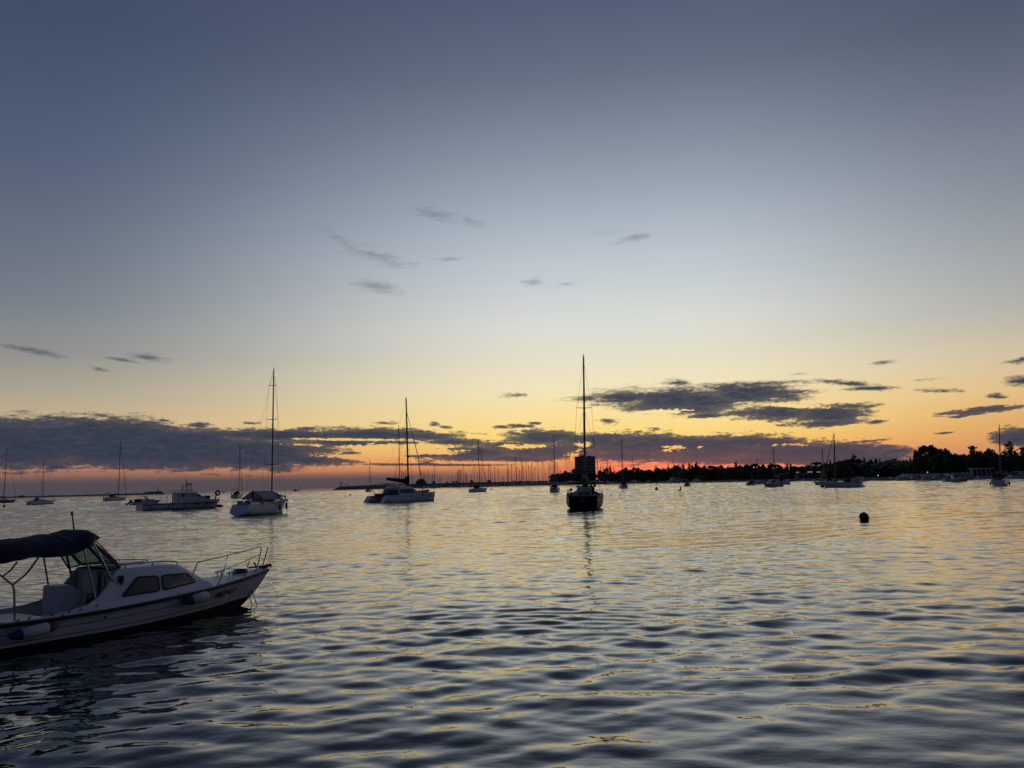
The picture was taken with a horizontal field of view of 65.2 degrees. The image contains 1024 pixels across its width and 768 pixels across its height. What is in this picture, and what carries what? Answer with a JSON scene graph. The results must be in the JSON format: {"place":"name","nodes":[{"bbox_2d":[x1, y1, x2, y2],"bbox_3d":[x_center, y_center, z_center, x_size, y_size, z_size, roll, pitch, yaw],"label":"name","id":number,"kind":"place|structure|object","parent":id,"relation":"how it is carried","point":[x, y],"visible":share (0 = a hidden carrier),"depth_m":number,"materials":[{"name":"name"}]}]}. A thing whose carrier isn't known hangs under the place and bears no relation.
{"place":"outdoors","nodes":[
{"label":"outdoors","id":0,"kind":"place"},
{"bbox_2d":[0,478,1023,767],"bbox_3d":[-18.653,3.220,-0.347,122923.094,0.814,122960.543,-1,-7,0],"label":"water","id":1,"kind":"structure","parent":0,"point":[742,624],"depth_m":14.07,"materials":[{"name":"grey liquid"}]},
{"bbox_2d":[0,449,15,502],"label":"sailboat","id":2,"kind":"object","parent":1,"relation":"on","point":[3,500],"visible":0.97,"depth_m":325.58,"materials":[{"name":"grey paint"}]},
{"bbox_2d":[26,461,55,504],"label":"sailboat","id":3,"kind":"object","parent":1,"relation":"on","point":[36,501],"visible":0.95,"depth_m":237.10,"materials":[{"name":"white plastic"}]},
{"bbox_2d":[4,491,162,497],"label":"breakwater","id":4,"kind":"object","parent":1,"relation":"in","point":[151,492],"visible":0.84,"depth_m":1237.51,"materials":[{"name":"stone"}]},
{"bbox_2d":[103,441,126,500],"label":"sailboat","id":5,"kind":"object","parent":1,"relation":"on","point":[112,497],"visible":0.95,"depth_m":298.98,"materials":[{"name":"white plastic"}]},
{"bbox_2d":[0,511,271,654],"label":"motorboat","id":6,"kind":"object","parent":1,"relation":"on","point":[109,594],"visible":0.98,"depth_m":15.66,"materials":[{"name":"white plastic"}]},
{"bbox_2d":[1,613,63,639],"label":"boat fender","id":7,"kind":"object","parent":6,"relation":"hanging from","point":[31,631],"visible":1,"depth_m":13.94,"materials":[{"name":"plastic"}]},
{"bbox_2d":[82,571,97,605],"bbox_3d":[-8.424,4.175,15.965,0.500,0.850,0.030,-6,-9,34],"label":"companion door","id":8,"kind":"structure","parent":6,"relation":"in","point":[87,589],"depth_m":16.00,"materials":[{"name":"white plastic"}]},
{"bbox_2d":[123,575,159,596],"bbox_3d":[-7.393,4.013,15.950,0.114,0.352,0.814,-6,-8,32],"label":"cabin window","id":9,"kind":"structure","parent":6,"relation":"in","point":[141,584],"depth_m":15.98,"materials":[{"name":"black glass"}]},
{"bbox_2d":[161,573,194,589],"bbox_3d":[-6.966,4.102,16.723,0.112,0.310,0.862,-5,-8,25],"label":"cabin window","id":10,"kind":"structure","parent":6,"relation":"in","point":[169,581],"depth_m":16.64,"materials":[{"name":"black glass"}]},
{"bbox_2d":[177,591,209,604],"bbox_3d":[-6.671,4.461,16.759,0.210,0.309,0.698,-6,-9,34],"label":"boat fender","id":11,"kind":"object","parent":6,"relation":"hanging from","point":[200,597],"visible":1,"depth_m":16.74,"materials":[{"name":"plastic"}]},
{"bbox_2d":[125,496,159,504],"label":"motorboat","id":12,"kind":"object","parent":1,"relation":"on","point":[143,501],"visible":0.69,"depth_m":177.72,"materials":[{"name":"white plastic"}]},
{"bbox_2d":[136,475,220,510],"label":"workboat","id":13,"kind":"object","parent":1,"relation":"on","point":[183,499],"visible":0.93,"depth_m":125.37,"materials":[{"name":"white"}]},
{"bbox_2d":[231,447,243,497],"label":"sailboat","id":14,"kind":"object","parent":1,"relation":"on","point":[236,494],"visible":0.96,"depth_m":289.88,"materials":[{"name":"white plastic"}]},
{"bbox_2d":[230,368,288,515],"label":"sailboat","id":15,"kind":"object","parent":1,"relation":"on","point":[261,502],"visible":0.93,"depth_m":88.57,"materials":[{"name":"white"}]},
{"bbox_2d":[365,462,372,491],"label":"sailboat","id":16,"kind":"object","parent":1,"relation":"on","point":[368,490],"visible":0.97,"depth_m":484.97,"materials":[{"name":"white plastic"}]},
{"bbox_2d":[363,398,434,502],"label":"catamaran","id":17,"kind":"object","parent":1,"relation":"on","point":[395,493],"visible":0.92,"depth_m":141.15,"materials":[{"name":"paint"}]},
{"bbox_2d":[388,425,409,486],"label":"sailboat","id":18,"kind":"object","parent":1,"relation":"on","point":[399,462],"visible":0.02,"depth_m":220.71,"materials":[{"name":"white plastic"}]},
{"bbox_2d":[430,464,440,487],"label":"berthed yacht","id":19,"kind":"object","parent":1,"relation":"on","point":[435,486],"visible":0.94,"depth_m":1018.97,"materials":[{"name":"metal"}]},
{"bbox_2d":[333,481,546,489],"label":"breakwater","id":20,"kind":"object","parent":1,"relation":"in","point":[380,486],"visible":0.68,"depth_m":1184.99,"materials":[{"name":"stone"}]},
{"bbox_2d":[415,479,425,484],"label":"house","id":21,"kind":"structure","parent":20,"relation":"on","point":[418,482],"depth_m":1167.09,"materials":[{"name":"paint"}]},
{"bbox_2d":[469,441,486,491],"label":"sailboat","id":22,"kind":"object","parent":1,"relation":"on","point":[476,488],"visible":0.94,"depth_m":295.29,"materials":[{"name":"white plastic"}]},
{"bbox_2d":[483,466,492,486],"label":"berthed yacht","id":23,"kind":"object","parent":1,"relation":"on","point":[489,485],"visible":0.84,"depth_m":1020.57,"materials":[{"name":"metal"}]},
{"bbox_2d":[493,471,502,485],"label":"berthed yacht","id":24,"kind":"object","parent":1,"relation":"on","point":[498,484],"visible":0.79,"depth_m":1020.60,"materials":[{"name":"metal"}]},
{"bbox_2d":[503,463,511,485],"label":"berthed yacht","id":25,"kind":"object","parent":1,"relation":"on","point":[507,484],"visible":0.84,"depth_m":1048.40,"materials":[{"name":"metal"}]},
{"bbox_2d":[510,456,520,485],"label":"berthed yacht","id":26,"kind":"object","parent":1,"relation":"on","point":[513,484],"visible":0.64,"depth_m":1043.75,"materials":[{"name":"metal"}]},
{"bbox_2d":[516,462,525,483],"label":"berthed yacht","id":27,"kind":"object","parent":1,"relation":"on","point":[521,473],"visible":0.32,"depth_m":1053.41,"materials":[{"name":"metal"}]},
{"bbox_2d":[523,465,533,485],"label":"berthed yacht","id":28,"kind":"object","parent":1,"relation":"on","point":[528,484],"visible":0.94,"depth_m":1017.64,"materials":[{"name":"metal"}]},
{"bbox_2d":[550,436,559,491],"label":"sailboat","id":29,"kind":"object","parent":1,"relation":"on","point":[553,488],"visible":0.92,"depth_m":229.39,"materials":[{"name":"white plastic"}]},
{"bbox_2d":[568,480,581,484],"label":"motor yacht","id":30,"kind":"object","parent":1,"relation":"on","point":[573,482],"visible":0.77,"depth_m":974.62,"materials":[{"name":"white paint"}]},
{"bbox_2d":[566,353,603,509],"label":"sailboat","id":31,"kind":"object","parent":1,"relation":"on","point":[585,496],"visible":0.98,"depth_m":80.45,"materials":[{"name":"black paint"}]},
{"bbox_2d":[594,480,605,483],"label":"motor yacht","id":32,"kind":"object","parent":1,"relation":"on","point":[599,482],"visible":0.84,"depth_m":955.87,"materials":[{"name":"white paint"}]},
{"bbox_2d":[606,463,609,483],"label":"berthed yacht","id":33,"kind":"object","parent":1,"relation":"on","point":[607,482],"visible":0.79,"depth_m":986.77,"materials":[{"name":"metal"}]},
{"bbox_2d":[619,439,627,488],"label":"sailboat","id":34,"kind":"object","parent":1,"relation":"on","point":[623,485],"visible":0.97,"depth_m":283.58,"materials":[{"name":"white plastic"}]},
{"bbox_2d":[668,476,687,482],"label":"motor yacht","id":35,"kind":"object","parent":1,"relation":"on","point":[675,480],"visible":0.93,"depth_m":791.14,"materials":[{"name":"paint"}]},
{"bbox_2d":[746,472,756,484],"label":"motorboat","id":36,"kind":"object","parent":1,"relation":"on","point":[752,482],"visible":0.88,"depth_m":299.63,"materials":[{"name":"grey paint"}]},
{"bbox_2d":[750,462,767,483],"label":"sailboat","id":37,"kind":"object","parent":1,"relation":"on","point":[759,482],"visible":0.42,"depth_m":336.72,"materials":[{"name":"white"}]},
{"bbox_2d":[764,480,783,486],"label":"motorboat","id":38,"kind":"object","parent":1,"relation":"on","point":[771,483],"visible":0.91,"depth_m":227.53,"materials":[{"name":"white paint"}]},
{"bbox_2d":[762,448,789,483],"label":"sailboat","id":39,"kind":"object","parent":1,"relation":"on","point":[778,482],"visible":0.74,"depth_m":285.85,"materials":[{"name":"white"}]},
{"bbox_2d":[813,451,838,484],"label":"sailboat","id":40,"kind":"object","parent":1,"relation":"on","point":[817,482],"visible":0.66,"depth_m":246.84,"materials":[{"name":"white"}]},
{"bbox_2d":[822,433,864,487],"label":"sailboat","id":41,"kind":"object","parent":1,"relation":"on","point":[847,482],"visible":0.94,"depth_m":186.80,"materials":[{"name":"white plastic"}]},
{"bbox_2d":[851,476,863,482],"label":"motorboat","id":42,"kind":"object","parent":1,"relation":"on","point":[860,479],"visible":0.63,"depth_m":274.41,"materials":[{"name":"white plastic"}]},
{"bbox_2d":[859,512,868,519],"bbox_3d":[21.154,7.983,48.103,0.567,0.634,0.546,-1,-7,0],"label":"mooring buoy","id":43,"kind":"object","parent":1,"relation":"on","point":[863,516],"visible":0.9,"depth_m":47.92,"materials":[{"name":"plastic"}]},
{"bbox_2d":[862,477,875,480],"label":"motor yacht","id":44,"kind":"object","parent":1,"relation":"on","point":[868,479],"visible":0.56,"depth_m":375.75,"materials":[{"name":"paint"}]},
{"bbox_2d":[883,476,895,480],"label":"motor yacht","id":45,"kind":"object","parent":1,"relation":"on","point":[889,479],"visible":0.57,"depth_m":347.78,"materials":[{"name":"paint"}]},
{"bbox_2d":[894,476,908,480],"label":"motor yacht","id":46,"kind":"object","parent":1,"relation":"on","point":[899,478],"visible":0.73,"depth_m":339.60,"materials":[{"name":"paint"}]},
{"bbox_2d":[904,476,921,480],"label":"motor yacht","id":47,"kind":"object","parent":1,"relation":"on","point":[913,478],"visible":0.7,"depth_m":333.44,"materials":[{"name":"paint"}]},
{"bbox_2d":[926,475,947,479],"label":"motor yacht","id":48,"kind":"object","parent":1,"relation":"on","point":[938,478],"visible":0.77,"depth_m":321.08,"materials":[{"name":"paint"}]},
{"bbox_2d":[942,473,968,481],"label":"motorboat","id":49,"kind":"object","parent":1,"relation":"on","point":[956,478],"visible":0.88,"depth_m":242.54,"materials":[{"name":"white"}]},
{"bbox_2d":[974,475,989,478],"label":"motor yacht","id":50,"kind":"object","parent":1,"relation":"on","point":[981,477],"visible":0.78,"depth_m":308.37,"materials":[{"name":"paint"}]},
{"bbox_2d":[991,425,1009,485],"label":"sailboat","id":51,"kind":"object","parent":1,"relation":"on","point":[1000,479],"visible":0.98,"depth_m":157.29,"materials":[{"name":"white plastic"}]},
{"bbox_2d":[1006,473,1023,478],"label":"motor yacht","id":52,"kind":"object","parent":1,"relation":"on","point":[1015,476],"visible":0.82,"depth_m":299.07,"materials":[{"name":"paint"}]},
{"bbox_2d":[0,0,1023,495],"label":"sky","id":53,"kind":"structure","parent":0,"point":[757,227],"materials":[{"name":"blue"}]},
{"bbox_2d":[588,474,1023,483],"bbox_3d":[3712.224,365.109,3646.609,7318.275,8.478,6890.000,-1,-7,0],"label":"ground","id":54,"kind":"structure","parent":0,"point":[876,478],"depth_m":475.86,"materials":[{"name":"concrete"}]},
{"bbox_2d":[574,455,595,480],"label":"hotel tower","id":55,"kind":"structure","parent":54,"relation":"on","point":[590,461],"depth_m":1223.37,"materials":[{"name":"concrete"}]},
{"bbox_2d":[696,475,706,480],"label":"house","id":56,"kind":"structure","parent":54,"relation":"on","point":[703,477],"depth_m":800.01,"materials":[{"name":"paint"}]},
{"bbox_2d":[776,473,794,479],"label":"house","id":57,"kind":"structure","parent":54,"relation":"on","point":[784,475],"depth_m":569.73,"materials":[{"name":"paint"}]},
{"bbox_2d":[548,452,1023,482],"bbox_3d":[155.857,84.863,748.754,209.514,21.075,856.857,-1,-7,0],"label":"thicket","id":58,"kind":"object","parent":54,"relation":"on","point":[938,462],"visible":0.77,"depth_m":440.57,"materials":[{"name":"green plant"}]},
{"bbox_2d":[794,473,812,479],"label":"house","id":59,"kind":"structure","parent":54,"relation":"on","point":[803,476],"depth_m":524.52,"materials":[{"name":"paint"}]},
{"bbox_2d":[819,468,841,478],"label":"house","id":60,"kind":"structure","parent":54,"relation":"on","point":[827,470],"depth_m":478.71,"materials":[{"name":"paint"}]},
{"bbox_2d":[846,458,854,464],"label":"broadleaf tree","id":61,"kind":"object","parent":54,"relation":"on","point":[851,461],"visible":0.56,"depth_m":532.30,"materials":[{"name":"green plant"}]},
{"bbox_2d":[870,463,882,467],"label":"house","id":62,"kind":"structure","parent":54,"relation":"on","point":[878,465],"depth_m":464.12,"materials":[{"name":"paint"}]},
{"bbox_2d":[880,459,900,466],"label":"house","id":63,"kind":"structure","parent":54,"relation":"on","point":[889,462],"depth_m":460.02,"materials":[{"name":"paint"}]},
{"bbox_2d":[892,461,903,467],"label":"house","id":64,"kind":"structure","parent":54,"relation":"on","point":[896,465],"depth_m":440.79,"materials":[{"name":"paint"}]},
{"bbox_2d":[902,462,912,466],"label":"house","id":65,"kind":"structure","parent":54,"relation":"on","point":[906,464],"depth_m":437.90,"materials":[{"name":"paint"}]},
{"bbox_2d":[912,450,921,463],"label":"broadleaf tree","id":66,"kind":"object","parent":54,"relation":"on","point":[916,453],"visible":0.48,"depth_m":421.25,"materials":[{"name":"green plant"}]},
{"bbox_2d":[918,445,934,455],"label":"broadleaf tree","id":67,"kind":"object","parent":54,"relation":"on","point":[922,449],"visible":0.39,"depth_m":426.89,"materials":[{"name":"green plant"}]},
{"bbox_2d":[926,447,942,460],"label":"broadleaf tree","id":68,"kind":"object","parent":54,"relation":"on","point":[934,450],"visible":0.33,"depth_m":395.37,"materials":[{"name":"green plant"}]},
{"bbox_2d":[967,445,978,453],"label":"cedar tree","id":69,"kind":"object","parent":54,"relation":"on","point":[972,448],"visible":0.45,"depth_m":421.00,"materials":[{"name":"green plant"}]},
{"bbox_2d":[970,468,994,475],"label":"kiosk","id":70,"kind":"object","parent":54,"relation":"on","point":[978,471],"visible":0.97,"depth_m":323.33,"materials":[{"name":"grey paint"}]},
{"bbox_2d":[984,448,994,454],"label":"broadleaf tree","id":71,"kind":"object","parent":54,"relation":"on","point":[989,450],"visible":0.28,"depth_m":389.40,"materials":[{"name":"green plant"}]},
{"bbox_2d":[1001,440,1016,454],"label":"cedar tree","id":72,"kind":"object","parent":54,"relation":"on","point":[1010,448],"visible":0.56,"depth_m":411.05,"materials":[{"name":"green plant"}]},
{"bbox_2d":[1017,447,1023,455],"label":"cedar tree","id":73,"kind":"object","parent":54,"relation":"on","point":[1021,449],"visible":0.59,"depth_m":385.80,"materials":[{"name":"green plant"}]}
]}

